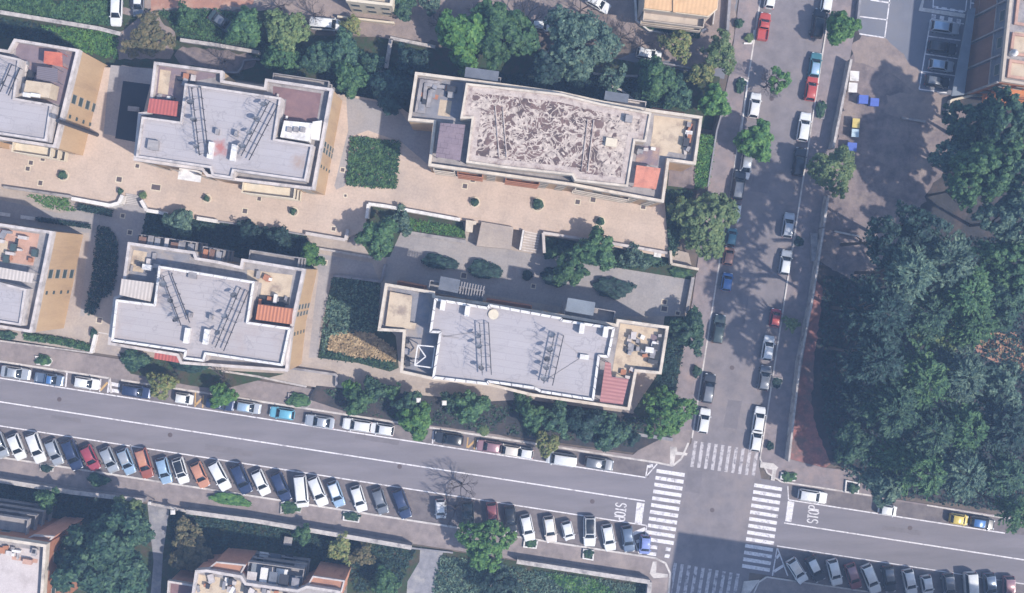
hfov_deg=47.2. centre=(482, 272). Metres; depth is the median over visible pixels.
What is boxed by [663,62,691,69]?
garden wall
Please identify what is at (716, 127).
garden wall
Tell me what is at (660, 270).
garden bed
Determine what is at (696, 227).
tree
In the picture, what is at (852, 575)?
parked car
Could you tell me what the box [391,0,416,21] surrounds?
tree
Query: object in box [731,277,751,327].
road patch
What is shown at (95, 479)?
shrub
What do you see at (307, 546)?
grass
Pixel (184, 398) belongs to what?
parked car
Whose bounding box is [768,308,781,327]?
parked car
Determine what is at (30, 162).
drain cover
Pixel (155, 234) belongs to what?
hedge
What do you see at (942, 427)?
conifer
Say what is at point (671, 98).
tree
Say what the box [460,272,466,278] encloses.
drain cover
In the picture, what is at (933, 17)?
zebra crossing
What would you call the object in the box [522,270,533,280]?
shrub
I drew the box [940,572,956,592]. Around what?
parked car
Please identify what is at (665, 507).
zebra crossing
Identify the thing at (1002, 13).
window
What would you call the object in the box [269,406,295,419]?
parked car
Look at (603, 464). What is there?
parked car
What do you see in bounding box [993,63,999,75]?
window
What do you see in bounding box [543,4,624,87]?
tree
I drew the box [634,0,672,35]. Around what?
garden wall
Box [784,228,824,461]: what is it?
garden wall
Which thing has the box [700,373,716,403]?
parked car
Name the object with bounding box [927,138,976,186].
tree
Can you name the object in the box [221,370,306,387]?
garden wall
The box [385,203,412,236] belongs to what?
tree
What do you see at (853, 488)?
shrub
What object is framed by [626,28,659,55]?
tree
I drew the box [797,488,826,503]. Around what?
parked car
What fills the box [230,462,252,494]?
parked car
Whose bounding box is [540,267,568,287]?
shrub
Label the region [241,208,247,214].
drain cover
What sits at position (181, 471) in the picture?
parked car
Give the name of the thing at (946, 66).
parked car
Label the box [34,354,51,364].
shrub
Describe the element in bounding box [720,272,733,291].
parked car
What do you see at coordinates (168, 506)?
garden wall
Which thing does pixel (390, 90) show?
tree
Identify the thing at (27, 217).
bench
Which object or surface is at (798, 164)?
parked car
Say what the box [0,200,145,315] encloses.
path
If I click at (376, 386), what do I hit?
tree
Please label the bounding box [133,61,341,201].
apartment block
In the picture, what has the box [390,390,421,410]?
tree
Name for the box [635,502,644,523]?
stop line
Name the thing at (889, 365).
conifer
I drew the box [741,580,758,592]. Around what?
corner ramp
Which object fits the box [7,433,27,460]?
parked car
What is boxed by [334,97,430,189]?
path
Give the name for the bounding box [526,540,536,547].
shrub
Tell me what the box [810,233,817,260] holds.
garden wall
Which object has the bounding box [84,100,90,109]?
window
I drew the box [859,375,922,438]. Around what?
conifer
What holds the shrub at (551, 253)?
on the garden bed at (660, 270)
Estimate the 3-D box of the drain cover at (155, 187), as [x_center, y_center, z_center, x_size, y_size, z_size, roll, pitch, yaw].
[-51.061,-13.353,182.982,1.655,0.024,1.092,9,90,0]
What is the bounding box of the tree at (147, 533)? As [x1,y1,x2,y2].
[113,504,155,547]
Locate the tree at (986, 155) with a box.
[948,136,1023,203]
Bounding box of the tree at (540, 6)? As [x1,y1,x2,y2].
[512,0,545,36]
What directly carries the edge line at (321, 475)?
on the parking lane at (422, 505)
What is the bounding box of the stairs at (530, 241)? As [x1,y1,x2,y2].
[521,231,539,252]
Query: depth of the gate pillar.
182.00 m
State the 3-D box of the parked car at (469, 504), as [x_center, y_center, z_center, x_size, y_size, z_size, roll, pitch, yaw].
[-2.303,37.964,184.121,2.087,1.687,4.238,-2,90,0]
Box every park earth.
[790,282,830,467]
[820,54,968,282]
[975,330,1023,370]
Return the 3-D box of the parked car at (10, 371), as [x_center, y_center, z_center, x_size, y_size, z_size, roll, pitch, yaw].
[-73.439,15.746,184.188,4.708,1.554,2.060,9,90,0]
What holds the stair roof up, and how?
on the ground at (546, 42)
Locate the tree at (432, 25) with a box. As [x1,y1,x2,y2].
[425,12,441,27]
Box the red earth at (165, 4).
[151,0,253,10]
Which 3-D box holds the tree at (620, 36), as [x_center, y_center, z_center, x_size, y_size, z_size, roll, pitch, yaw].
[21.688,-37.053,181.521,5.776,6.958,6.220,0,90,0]
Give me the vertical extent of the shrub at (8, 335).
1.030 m
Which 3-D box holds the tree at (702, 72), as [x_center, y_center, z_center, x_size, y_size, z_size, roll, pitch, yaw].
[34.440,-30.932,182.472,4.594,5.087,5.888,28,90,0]
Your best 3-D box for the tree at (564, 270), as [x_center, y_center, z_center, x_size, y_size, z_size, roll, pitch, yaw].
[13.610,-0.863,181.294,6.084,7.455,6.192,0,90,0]
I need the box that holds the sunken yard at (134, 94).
[115,81,149,141]
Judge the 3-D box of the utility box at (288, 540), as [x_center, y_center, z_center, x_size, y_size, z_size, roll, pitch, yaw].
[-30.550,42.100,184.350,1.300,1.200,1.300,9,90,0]
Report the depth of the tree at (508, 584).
180.45 m
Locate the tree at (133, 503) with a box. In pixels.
[113,495,142,514]
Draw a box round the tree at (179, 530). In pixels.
[172,515,202,547]
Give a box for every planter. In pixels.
[40,463,54,471]
[280,502,301,513]
[287,393,311,407]
[343,511,359,522]
[523,540,537,548]
[582,548,593,560]
[771,376,782,388]
[793,236,804,247]
[815,101,826,118]
[844,480,859,493]
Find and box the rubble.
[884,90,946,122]
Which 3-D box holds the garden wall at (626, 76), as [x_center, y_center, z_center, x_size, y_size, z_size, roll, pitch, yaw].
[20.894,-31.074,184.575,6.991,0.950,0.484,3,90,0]
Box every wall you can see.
[0,10,122,36]
[0,339,92,353]
[0,476,146,502]
[3,186,72,197]
[71,195,125,207]
[90,334,98,352]
[139,200,169,214]
[151,502,186,511]
[180,38,260,54]
[186,507,412,549]
[196,216,219,222]
[218,221,304,235]
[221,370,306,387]
[224,58,259,73]
[291,367,338,385]
[305,229,349,241]
[319,248,372,258]
[333,264,385,282]
[365,202,460,221]
[384,38,392,68]
[390,36,435,48]
[406,230,465,243]
[411,547,452,553]
[516,557,651,592]
[519,230,524,249]
[541,231,667,253]
[593,72,637,77]
[612,85,634,99]
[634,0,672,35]
[636,432,672,440]
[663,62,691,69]
[668,251,698,269]
[684,277,694,312]
[704,95,727,187]
[711,12,714,25]
[725,0,730,31]
[740,77,748,129]
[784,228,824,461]
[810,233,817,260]
[819,195,829,227]
[828,59,852,149]
[834,231,858,236]
[855,0,860,18]
[901,117,925,122]
[946,94,973,114]
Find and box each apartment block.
[0,39,108,161]
[0,223,82,332]
[0,498,83,592]
[108,234,317,371]
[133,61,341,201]
[167,548,350,592]
[377,276,668,409]
[408,67,702,206]
[951,0,1023,102]
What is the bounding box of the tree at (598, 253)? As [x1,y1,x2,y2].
[573,225,616,271]
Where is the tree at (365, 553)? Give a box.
[348,542,375,565]
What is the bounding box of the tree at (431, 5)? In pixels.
[417,0,439,16]
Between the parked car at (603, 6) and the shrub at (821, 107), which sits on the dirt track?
the parked car at (603, 6)
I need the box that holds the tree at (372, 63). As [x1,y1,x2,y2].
[358,49,386,84]
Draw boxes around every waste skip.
[846,142,856,150]
[847,82,857,92]
[848,71,858,81]
[849,129,858,136]
[851,118,859,127]
[857,95,868,103]
[868,98,878,106]
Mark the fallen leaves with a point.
(997, 333)
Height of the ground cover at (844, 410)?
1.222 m
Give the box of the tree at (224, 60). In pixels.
[209,43,234,69]
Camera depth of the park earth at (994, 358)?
184.93 m
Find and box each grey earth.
[115,7,175,59]
[174,47,256,71]
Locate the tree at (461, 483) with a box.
[443,472,477,505]
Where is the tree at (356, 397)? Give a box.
[342,385,373,415]
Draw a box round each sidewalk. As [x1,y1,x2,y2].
[0,342,692,463]
[0,458,672,592]
[675,0,759,430]
[750,578,866,592]
[761,0,1010,517]
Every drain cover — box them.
[24,165,30,171]
[28,159,33,165]
[37,180,43,185]
[96,317,102,323]
[115,176,122,182]
[127,229,132,235]
[134,163,139,168]
[150,183,161,191]
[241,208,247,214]
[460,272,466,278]
[461,183,467,189]
[574,198,580,204]
[589,197,596,202]
[660,305,667,311]
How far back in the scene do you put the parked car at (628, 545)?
183.64 m
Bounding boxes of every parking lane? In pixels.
[0,362,648,476]
[0,427,645,554]
[775,546,1023,592]
[788,484,1023,534]
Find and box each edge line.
[0,377,656,477]
[0,425,646,534]
[777,545,1023,583]
[787,486,1004,533]
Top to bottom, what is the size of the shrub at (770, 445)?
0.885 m
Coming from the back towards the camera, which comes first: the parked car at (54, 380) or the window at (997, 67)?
the parked car at (54, 380)
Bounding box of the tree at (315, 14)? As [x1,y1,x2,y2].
[295,0,325,23]
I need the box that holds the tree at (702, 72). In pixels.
[684,59,714,92]
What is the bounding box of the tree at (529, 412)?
[519,402,548,432]
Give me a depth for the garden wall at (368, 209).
182.11 m
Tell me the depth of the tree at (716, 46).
180.22 m
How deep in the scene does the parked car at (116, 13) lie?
183.79 m
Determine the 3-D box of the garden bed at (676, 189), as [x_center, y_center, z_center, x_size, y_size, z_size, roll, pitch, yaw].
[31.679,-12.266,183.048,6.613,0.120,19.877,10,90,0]
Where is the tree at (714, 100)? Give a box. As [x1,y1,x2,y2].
[697,83,731,116]
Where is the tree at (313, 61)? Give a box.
[294,40,333,73]
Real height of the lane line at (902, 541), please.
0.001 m
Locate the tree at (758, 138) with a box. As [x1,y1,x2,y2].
[733,118,774,162]
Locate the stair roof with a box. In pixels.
[476,222,513,249]
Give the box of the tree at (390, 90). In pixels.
[370,70,412,115]
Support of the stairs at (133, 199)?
on the ground at (546, 42)
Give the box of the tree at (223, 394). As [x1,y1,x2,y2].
[209,382,239,408]
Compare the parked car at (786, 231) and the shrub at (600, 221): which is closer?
the shrub at (600, 221)
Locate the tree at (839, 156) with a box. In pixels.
[806,144,855,198]
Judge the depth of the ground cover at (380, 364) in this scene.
183.82 m
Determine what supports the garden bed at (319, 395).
on the court
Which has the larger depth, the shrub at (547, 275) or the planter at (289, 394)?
the planter at (289, 394)
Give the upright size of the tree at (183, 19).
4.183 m
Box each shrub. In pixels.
[0,330,17,339]
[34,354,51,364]
[40,464,53,472]
[57,169,68,180]
[86,472,111,486]
[90,328,97,337]
[117,188,123,194]
[120,348,152,371]
[139,191,146,198]
[169,361,211,372]
[202,194,211,202]
[207,492,251,506]
[281,501,300,513]
[285,392,310,406]
[288,207,298,216]
[343,512,360,520]
[421,253,459,269]
[467,259,503,278]
[470,197,479,206]
[477,425,489,436]
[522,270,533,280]
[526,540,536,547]
[531,197,544,210]
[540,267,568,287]
[543,246,560,258]
[583,549,593,557]
[592,277,636,299]
[595,216,604,226]
[643,253,661,265]
[669,267,692,277]
[692,366,701,377]
[734,18,744,27]
[736,78,745,93]
[743,33,753,42]
[766,441,773,449]
[772,377,782,388]
[782,471,796,482]
[794,236,803,246]
[816,100,826,118]
[848,482,859,493]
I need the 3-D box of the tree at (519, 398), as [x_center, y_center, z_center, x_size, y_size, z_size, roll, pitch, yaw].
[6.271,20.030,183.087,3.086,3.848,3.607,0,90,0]
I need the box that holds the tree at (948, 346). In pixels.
[909,323,962,359]
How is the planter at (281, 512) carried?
on the sidewalk at (370, 525)
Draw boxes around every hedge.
[0,0,52,11]
[22,332,90,350]
[36,217,90,228]
[76,203,113,216]
[146,232,162,236]
[641,26,701,38]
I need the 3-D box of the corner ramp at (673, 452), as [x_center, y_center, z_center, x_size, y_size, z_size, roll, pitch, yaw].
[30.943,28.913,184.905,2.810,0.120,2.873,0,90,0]
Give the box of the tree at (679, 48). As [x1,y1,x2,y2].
[657,30,691,64]
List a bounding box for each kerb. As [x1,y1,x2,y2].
[0,360,109,378]
[3,457,670,592]
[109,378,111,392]
[121,379,397,423]
[429,427,688,466]
[691,0,760,437]
[753,576,869,592]
[759,14,870,495]
[927,505,1009,518]
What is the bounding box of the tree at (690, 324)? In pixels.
[667,304,703,357]
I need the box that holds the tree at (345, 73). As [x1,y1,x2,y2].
[332,60,369,99]
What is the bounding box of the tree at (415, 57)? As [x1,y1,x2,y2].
[397,42,430,80]
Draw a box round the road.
[0,379,1023,582]
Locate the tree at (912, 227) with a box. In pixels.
[872,199,953,254]
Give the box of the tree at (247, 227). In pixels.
[235,218,264,243]
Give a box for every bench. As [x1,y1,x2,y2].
[0,212,10,216]
[20,215,34,220]
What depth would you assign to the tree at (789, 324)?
182.80 m
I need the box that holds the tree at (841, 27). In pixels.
[826,10,861,46]
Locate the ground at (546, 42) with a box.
[0,0,1021,592]
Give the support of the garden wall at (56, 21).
on the ground at (546, 42)
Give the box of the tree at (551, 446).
[535,430,559,457]
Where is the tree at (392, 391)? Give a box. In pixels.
[383,382,401,401]
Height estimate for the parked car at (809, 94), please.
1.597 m
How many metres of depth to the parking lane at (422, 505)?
184.97 m
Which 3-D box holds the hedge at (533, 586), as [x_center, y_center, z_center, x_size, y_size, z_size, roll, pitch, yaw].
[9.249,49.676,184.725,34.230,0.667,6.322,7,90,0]
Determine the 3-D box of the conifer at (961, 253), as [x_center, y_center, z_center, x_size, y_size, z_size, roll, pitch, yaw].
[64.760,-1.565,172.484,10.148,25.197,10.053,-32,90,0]
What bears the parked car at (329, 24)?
on the dirt track
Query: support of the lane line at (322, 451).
on the road
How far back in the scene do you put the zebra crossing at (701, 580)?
184.96 m
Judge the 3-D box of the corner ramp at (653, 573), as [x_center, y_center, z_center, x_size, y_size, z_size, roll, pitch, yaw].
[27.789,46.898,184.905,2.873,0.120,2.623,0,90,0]
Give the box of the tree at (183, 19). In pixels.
[176,0,200,29]
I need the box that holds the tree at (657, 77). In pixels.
[637,54,680,107]
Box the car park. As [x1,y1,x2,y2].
[858,0,973,94]
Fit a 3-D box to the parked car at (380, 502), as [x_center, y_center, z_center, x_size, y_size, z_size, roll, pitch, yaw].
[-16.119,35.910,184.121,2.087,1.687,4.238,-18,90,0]
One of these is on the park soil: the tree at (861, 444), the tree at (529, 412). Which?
the tree at (861, 444)
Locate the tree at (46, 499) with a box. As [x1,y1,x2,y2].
[33,486,59,514]
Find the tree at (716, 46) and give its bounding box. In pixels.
[699,28,736,75]
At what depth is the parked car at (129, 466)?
183.72 m
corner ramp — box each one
[650,562,667,577]
[670,447,687,464]
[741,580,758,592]
[760,462,777,480]
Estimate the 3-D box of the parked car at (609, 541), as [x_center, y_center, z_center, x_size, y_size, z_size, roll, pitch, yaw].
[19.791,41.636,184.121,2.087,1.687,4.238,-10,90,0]
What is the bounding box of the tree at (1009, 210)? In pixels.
[968,191,1023,252]
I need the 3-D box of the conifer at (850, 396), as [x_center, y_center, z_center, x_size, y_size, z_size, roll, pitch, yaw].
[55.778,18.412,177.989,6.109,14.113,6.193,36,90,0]
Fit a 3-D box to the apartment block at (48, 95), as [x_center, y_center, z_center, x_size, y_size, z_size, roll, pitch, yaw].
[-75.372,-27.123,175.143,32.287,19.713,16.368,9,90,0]
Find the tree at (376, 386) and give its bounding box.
[363,375,388,403]
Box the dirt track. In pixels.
[130,0,735,69]
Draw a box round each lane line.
[0,401,644,501]
[784,522,1023,559]
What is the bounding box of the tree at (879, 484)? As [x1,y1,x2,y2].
[861,465,909,508]
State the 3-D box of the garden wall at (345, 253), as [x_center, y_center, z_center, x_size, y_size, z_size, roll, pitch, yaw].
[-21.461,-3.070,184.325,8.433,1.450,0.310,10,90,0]
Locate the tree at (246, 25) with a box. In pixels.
[225,5,263,47]
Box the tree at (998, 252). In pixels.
[963,239,1023,295]
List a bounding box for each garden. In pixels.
[0,0,719,129]
[0,483,645,592]
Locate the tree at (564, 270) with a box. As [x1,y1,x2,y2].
[552,248,590,286]
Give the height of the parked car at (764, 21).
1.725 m
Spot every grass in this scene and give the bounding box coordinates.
[0,0,110,25]
[0,18,77,48]
[0,483,146,526]
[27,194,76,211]
[40,24,118,58]
[159,8,250,46]
[170,512,415,592]
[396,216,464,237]
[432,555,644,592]
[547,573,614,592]
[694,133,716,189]
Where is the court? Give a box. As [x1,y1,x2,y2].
[0,187,693,413]
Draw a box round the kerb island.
[919,0,964,17]
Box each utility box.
[283,536,292,545]
[654,252,660,257]
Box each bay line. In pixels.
[65,373,647,476]
[859,0,973,92]
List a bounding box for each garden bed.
[119,352,281,387]
[143,212,311,266]
[309,386,668,452]
[318,277,398,371]
[364,207,465,258]
[545,236,697,279]
[633,316,684,418]
[665,133,714,256]
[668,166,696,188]
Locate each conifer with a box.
[827,324,907,386]
[830,272,914,343]
[836,377,874,419]
[854,237,940,303]
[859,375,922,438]
[861,419,915,473]
[887,396,955,458]
[891,338,953,412]
[892,225,977,291]
[895,441,950,500]
[900,285,953,343]
[925,343,990,403]
[928,447,989,502]
[931,263,994,326]
[932,395,989,455]
[944,303,999,348]
[950,442,1023,498]
[964,394,1023,455]
[975,490,1023,534]
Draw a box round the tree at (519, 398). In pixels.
[513,392,532,412]
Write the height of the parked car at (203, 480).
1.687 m
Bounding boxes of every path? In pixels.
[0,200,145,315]
[104,65,152,135]
[147,503,168,592]
[309,254,379,357]
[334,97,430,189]
[380,233,689,315]
[407,547,442,592]
[852,35,919,90]
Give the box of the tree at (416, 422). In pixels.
[396,400,430,441]
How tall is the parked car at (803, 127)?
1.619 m
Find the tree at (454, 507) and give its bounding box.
[440,497,472,527]
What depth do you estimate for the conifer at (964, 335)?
166.13 m
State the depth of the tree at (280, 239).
181.02 m
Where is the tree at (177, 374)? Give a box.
[167,369,182,382]
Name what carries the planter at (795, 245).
on the sidewalk at (835, 58)
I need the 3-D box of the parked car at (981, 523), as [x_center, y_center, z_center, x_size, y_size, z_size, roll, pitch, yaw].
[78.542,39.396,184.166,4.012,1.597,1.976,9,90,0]
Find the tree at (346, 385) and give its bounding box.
[341,379,360,396]
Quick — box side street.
[656,0,827,592]
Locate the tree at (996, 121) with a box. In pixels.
[981,85,1023,145]
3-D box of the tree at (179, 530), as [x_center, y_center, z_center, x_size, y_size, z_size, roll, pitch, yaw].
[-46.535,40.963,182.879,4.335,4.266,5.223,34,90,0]
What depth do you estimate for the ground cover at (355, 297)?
183.72 m
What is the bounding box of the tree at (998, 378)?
[973,361,1022,410]
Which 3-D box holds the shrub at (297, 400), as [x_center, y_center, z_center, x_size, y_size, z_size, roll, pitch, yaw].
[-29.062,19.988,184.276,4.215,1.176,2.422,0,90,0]
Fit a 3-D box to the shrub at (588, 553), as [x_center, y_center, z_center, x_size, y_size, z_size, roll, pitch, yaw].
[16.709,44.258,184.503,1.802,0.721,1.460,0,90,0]
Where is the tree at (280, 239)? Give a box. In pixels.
[263,224,289,253]
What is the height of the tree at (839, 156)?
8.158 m
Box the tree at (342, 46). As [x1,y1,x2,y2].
[322,25,361,65]
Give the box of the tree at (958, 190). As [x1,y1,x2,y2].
[926,172,982,213]
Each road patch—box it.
[51,414,80,422]
[355,432,398,444]
[685,470,702,493]
[723,399,741,428]
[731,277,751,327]
[750,170,771,193]
[882,525,921,534]
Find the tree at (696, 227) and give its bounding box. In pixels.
[667,191,739,260]
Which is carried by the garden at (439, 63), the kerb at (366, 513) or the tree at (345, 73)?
the tree at (345, 73)
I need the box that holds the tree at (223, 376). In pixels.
[211,366,233,388]
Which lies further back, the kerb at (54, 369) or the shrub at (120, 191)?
the kerb at (54, 369)
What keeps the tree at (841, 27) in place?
on the sidewalk at (835, 58)
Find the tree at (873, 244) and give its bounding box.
[839,214,920,268]
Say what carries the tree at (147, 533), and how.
on the garden at (168, 570)
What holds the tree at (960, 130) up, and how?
on the park soil
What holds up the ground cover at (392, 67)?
on the garden at (439, 63)
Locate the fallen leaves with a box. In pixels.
[979,332,1023,372]
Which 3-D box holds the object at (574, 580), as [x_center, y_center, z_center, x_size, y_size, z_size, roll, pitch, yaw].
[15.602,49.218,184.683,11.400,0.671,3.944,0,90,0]
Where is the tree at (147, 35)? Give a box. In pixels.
[120,10,175,58]
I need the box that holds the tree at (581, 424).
[565,406,602,443]
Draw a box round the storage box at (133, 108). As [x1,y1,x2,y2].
[127,106,139,111]
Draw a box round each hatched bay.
[100,382,203,407]
[109,382,119,392]
[466,437,475,448]
[628,524,645,553]
[772,548,787,575]
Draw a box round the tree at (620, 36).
[609,14,639,49]
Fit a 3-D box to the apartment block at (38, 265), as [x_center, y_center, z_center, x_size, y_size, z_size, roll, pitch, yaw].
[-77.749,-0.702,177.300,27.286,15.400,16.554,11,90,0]
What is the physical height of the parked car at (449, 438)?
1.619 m
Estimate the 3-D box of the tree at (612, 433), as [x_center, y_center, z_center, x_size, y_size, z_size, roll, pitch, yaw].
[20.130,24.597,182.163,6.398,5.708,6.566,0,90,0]
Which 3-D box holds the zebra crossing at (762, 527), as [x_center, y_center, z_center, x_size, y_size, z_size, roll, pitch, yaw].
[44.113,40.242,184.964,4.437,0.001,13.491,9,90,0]
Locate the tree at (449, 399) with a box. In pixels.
[440,391,462,412]
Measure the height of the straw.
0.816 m
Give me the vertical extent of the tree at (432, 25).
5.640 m
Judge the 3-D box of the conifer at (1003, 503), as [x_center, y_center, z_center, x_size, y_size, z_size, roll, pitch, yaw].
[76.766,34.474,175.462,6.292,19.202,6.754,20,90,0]
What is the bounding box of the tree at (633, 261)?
[618,241,651,269]
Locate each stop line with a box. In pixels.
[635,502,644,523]
[785,501,793,521]
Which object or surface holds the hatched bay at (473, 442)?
on the parking lane at (630, 466)
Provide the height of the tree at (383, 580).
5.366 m
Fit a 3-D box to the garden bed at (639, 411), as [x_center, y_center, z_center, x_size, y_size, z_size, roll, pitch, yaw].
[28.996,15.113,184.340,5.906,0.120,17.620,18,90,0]
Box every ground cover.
[240,39,409,102]
[319,351,394,369]
[321,277,389,353]
[426,72,669,109]
[545,238,668,268]
[652,317,684,409]
[665,189,693,255]
[819,237,1023,510]
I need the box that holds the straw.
[327,328,396,361]
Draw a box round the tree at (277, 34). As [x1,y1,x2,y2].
[263,8,310,57]
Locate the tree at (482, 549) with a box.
[454,520,517,572]
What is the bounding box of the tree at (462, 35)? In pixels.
[434,8,487,77]
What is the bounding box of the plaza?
[0,65,668,257]
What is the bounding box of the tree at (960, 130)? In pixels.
[941,99,990,147]
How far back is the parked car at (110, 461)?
183.72 m
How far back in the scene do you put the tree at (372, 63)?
180.04 m
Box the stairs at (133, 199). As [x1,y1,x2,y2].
[125,193,141,205]
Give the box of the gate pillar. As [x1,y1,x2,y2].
[465,220,476,232]
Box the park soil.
[811,31,1023,510]
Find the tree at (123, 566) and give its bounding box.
[50,501,150,592]
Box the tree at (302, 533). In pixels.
[291,523,310,545]
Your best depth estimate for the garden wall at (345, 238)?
182.10 m
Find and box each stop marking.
[614,502,626,520]
[807,505,818,523]
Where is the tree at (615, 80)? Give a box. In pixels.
[598,63,627,92]
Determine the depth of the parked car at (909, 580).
183.65 m
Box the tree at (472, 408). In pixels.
[452,389,490,424]
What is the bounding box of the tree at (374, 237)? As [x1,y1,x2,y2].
[354,216,398,260]
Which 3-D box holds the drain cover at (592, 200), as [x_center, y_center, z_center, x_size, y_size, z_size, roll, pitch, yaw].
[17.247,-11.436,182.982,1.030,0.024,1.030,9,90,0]
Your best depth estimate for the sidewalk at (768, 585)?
184.86 m
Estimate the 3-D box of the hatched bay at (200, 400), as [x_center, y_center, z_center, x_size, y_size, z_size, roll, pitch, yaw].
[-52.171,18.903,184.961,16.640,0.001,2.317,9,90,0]
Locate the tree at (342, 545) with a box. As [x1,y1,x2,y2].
[327,531,350,566]
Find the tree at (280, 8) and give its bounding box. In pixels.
[261,0,291,14]
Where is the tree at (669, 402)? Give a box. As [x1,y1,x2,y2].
[642,385,698,439]
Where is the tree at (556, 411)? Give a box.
[540,400,568,439]
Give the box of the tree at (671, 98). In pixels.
[660,71,692,110]
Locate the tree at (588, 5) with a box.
[566,0,597,15]
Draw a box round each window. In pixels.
[47,269,53,278]
[55,269,60,278]
[62,269,67,278]
[69,269,74,278]
[71,94,77,104]
[78,97,83,107]
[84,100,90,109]
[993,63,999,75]
[996,36,1002,49]
[999,9,1005,22]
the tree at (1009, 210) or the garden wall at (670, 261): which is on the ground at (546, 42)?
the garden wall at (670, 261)
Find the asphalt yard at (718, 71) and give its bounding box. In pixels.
[619,0,737,78]
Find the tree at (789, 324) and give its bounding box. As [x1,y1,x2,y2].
[782,316,800,333]
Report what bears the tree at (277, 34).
on the garden at (439, 63)
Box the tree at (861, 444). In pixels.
[832,419,880,463]
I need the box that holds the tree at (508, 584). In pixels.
[478,555,521,592]
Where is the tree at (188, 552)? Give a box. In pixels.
[168,531,213,571]
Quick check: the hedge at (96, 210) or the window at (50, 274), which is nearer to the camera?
the window at (50, 274)
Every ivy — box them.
[85,225,118,315]
[345,136,400,189]
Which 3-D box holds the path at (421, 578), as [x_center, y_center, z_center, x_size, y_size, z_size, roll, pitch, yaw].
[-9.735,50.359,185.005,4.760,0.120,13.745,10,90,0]
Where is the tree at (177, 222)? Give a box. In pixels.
[161,208,192,239]
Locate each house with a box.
[337,0,395,24]
[637,0,717,32]
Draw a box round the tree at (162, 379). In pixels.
[146,372,179,399]
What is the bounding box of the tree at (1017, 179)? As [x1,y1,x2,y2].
[994,152,1023,200]
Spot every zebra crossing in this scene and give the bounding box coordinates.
[646,469,684,557]
[671,563,739,592]
[690,441,757,475]
[742,483,781,571]
[931,6,962,23]
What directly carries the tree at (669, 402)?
on the ground at (546, 42)
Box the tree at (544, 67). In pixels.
[528,48,567,88]
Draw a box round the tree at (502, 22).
[470,0,540,70]
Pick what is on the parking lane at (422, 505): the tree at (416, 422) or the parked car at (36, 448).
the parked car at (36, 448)
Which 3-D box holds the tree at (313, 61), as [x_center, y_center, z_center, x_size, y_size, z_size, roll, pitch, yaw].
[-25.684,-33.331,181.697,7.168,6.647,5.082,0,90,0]
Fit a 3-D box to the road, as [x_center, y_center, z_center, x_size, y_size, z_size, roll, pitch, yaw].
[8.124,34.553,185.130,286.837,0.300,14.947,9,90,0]
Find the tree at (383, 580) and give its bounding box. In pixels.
[368,564,401,592]
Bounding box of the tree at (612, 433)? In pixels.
[593,410,632,452]
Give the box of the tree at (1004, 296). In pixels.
[974,276,1023,331]
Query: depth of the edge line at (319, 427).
184.97 m
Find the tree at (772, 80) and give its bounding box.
[768,65,791,94]
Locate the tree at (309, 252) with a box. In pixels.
[296,242,325,266]
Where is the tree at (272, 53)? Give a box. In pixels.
[260,40,300,73]
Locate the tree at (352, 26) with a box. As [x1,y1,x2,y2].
[338,13,360,35]
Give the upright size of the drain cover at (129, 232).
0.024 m
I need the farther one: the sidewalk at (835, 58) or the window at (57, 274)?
the sidewalk at (835, 58)
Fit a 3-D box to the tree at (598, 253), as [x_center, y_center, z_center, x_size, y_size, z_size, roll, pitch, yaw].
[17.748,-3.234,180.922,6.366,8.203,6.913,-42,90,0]
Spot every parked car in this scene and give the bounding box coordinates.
[0,365,31,379]
[0,431,10,458]
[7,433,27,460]
[25,432,47,463]
[34,372,64,386]
[44,438,64,465]
[61,438,83,470]
[73,376,99,389]
[80,444,101,471]
[99,446,119,473]
[109,0,123,26]
[116,447,136,475]
[121,384,150,398]
[131,0,144,16]
[134,447,154,478]
[155,456,173,484]
[172,456,189,484]
[174,392,193,405]
[190,461,210,488]
[205,396,234,410]
[207,9,230,32]
[208,460,231,491]
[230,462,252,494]
[235,400,261,413]
[251,468,270,495]
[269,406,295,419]
[270,471,291,501]
[293,474,309,507]
[305,414,334,428]
[307,475,328,506]
[309,17,340,31]
[327,479,345,507]
[342,417,371,432]
[350,484,367,512]
[370,422,394,435]
[371,487,388,514]
[392,487,411,519]
[434,431,463,445]
[435,498,446,518]
[462,500,474,523]
[476,439,501,453]
[486,502,497,520]
[496,443,519,456]
[503,505,517,532]
[518,446,533,458]
[519,513,534,541]
[532,20,549,32]
[543,515,556,542]
[546,451,576,466]
[560,520,574,540]
[583,515,596,545]
[584,455,613,470]
[585,0,610,13]
[601,523,615,550]
[620,524,635,551]
[635,47,661,60]
[638,534,650,554]
[696,407,710,433]
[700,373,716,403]
[710,314,725,343]
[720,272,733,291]
[721,246,735,265]
[724,228,737,246]
[730,170,746,199]
[737,204,741,221]
[739,153,752,179]
[747,92,761,118]
[748,429,763,451]
[751,406,765,431]
[755,12,770,41]
[756,365,771,390]
[760,335,774,360]
[763,0,774,9]
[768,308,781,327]
[777,249,792,275]
[780,212,795,238]
[786,556,807,583]
[791,147,806,176]
[795,112,811,141]
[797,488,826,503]
[803,76,818,101]
[804,554,824,582]
[807,52,822,77]
[809,8,826,38]
[819,0,832,13]
[825,558,842,585]
[843,562,861,589]
[860,563,880,592]
[877,505,896,516]
[880,564,896,591]
[900,568,917,592]
[918,574,934,592]
[923,75,949,88]
[927,40,956,55]
[927,58,953,72]
[929,20,959,35]
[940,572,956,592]
[948,512,968,525]
[961,571,978,592]
[968,515,994,530]
[981,572,997,592]
[1001,575,1015,592]
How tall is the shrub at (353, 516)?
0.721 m
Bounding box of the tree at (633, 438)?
[626,432,640,446]

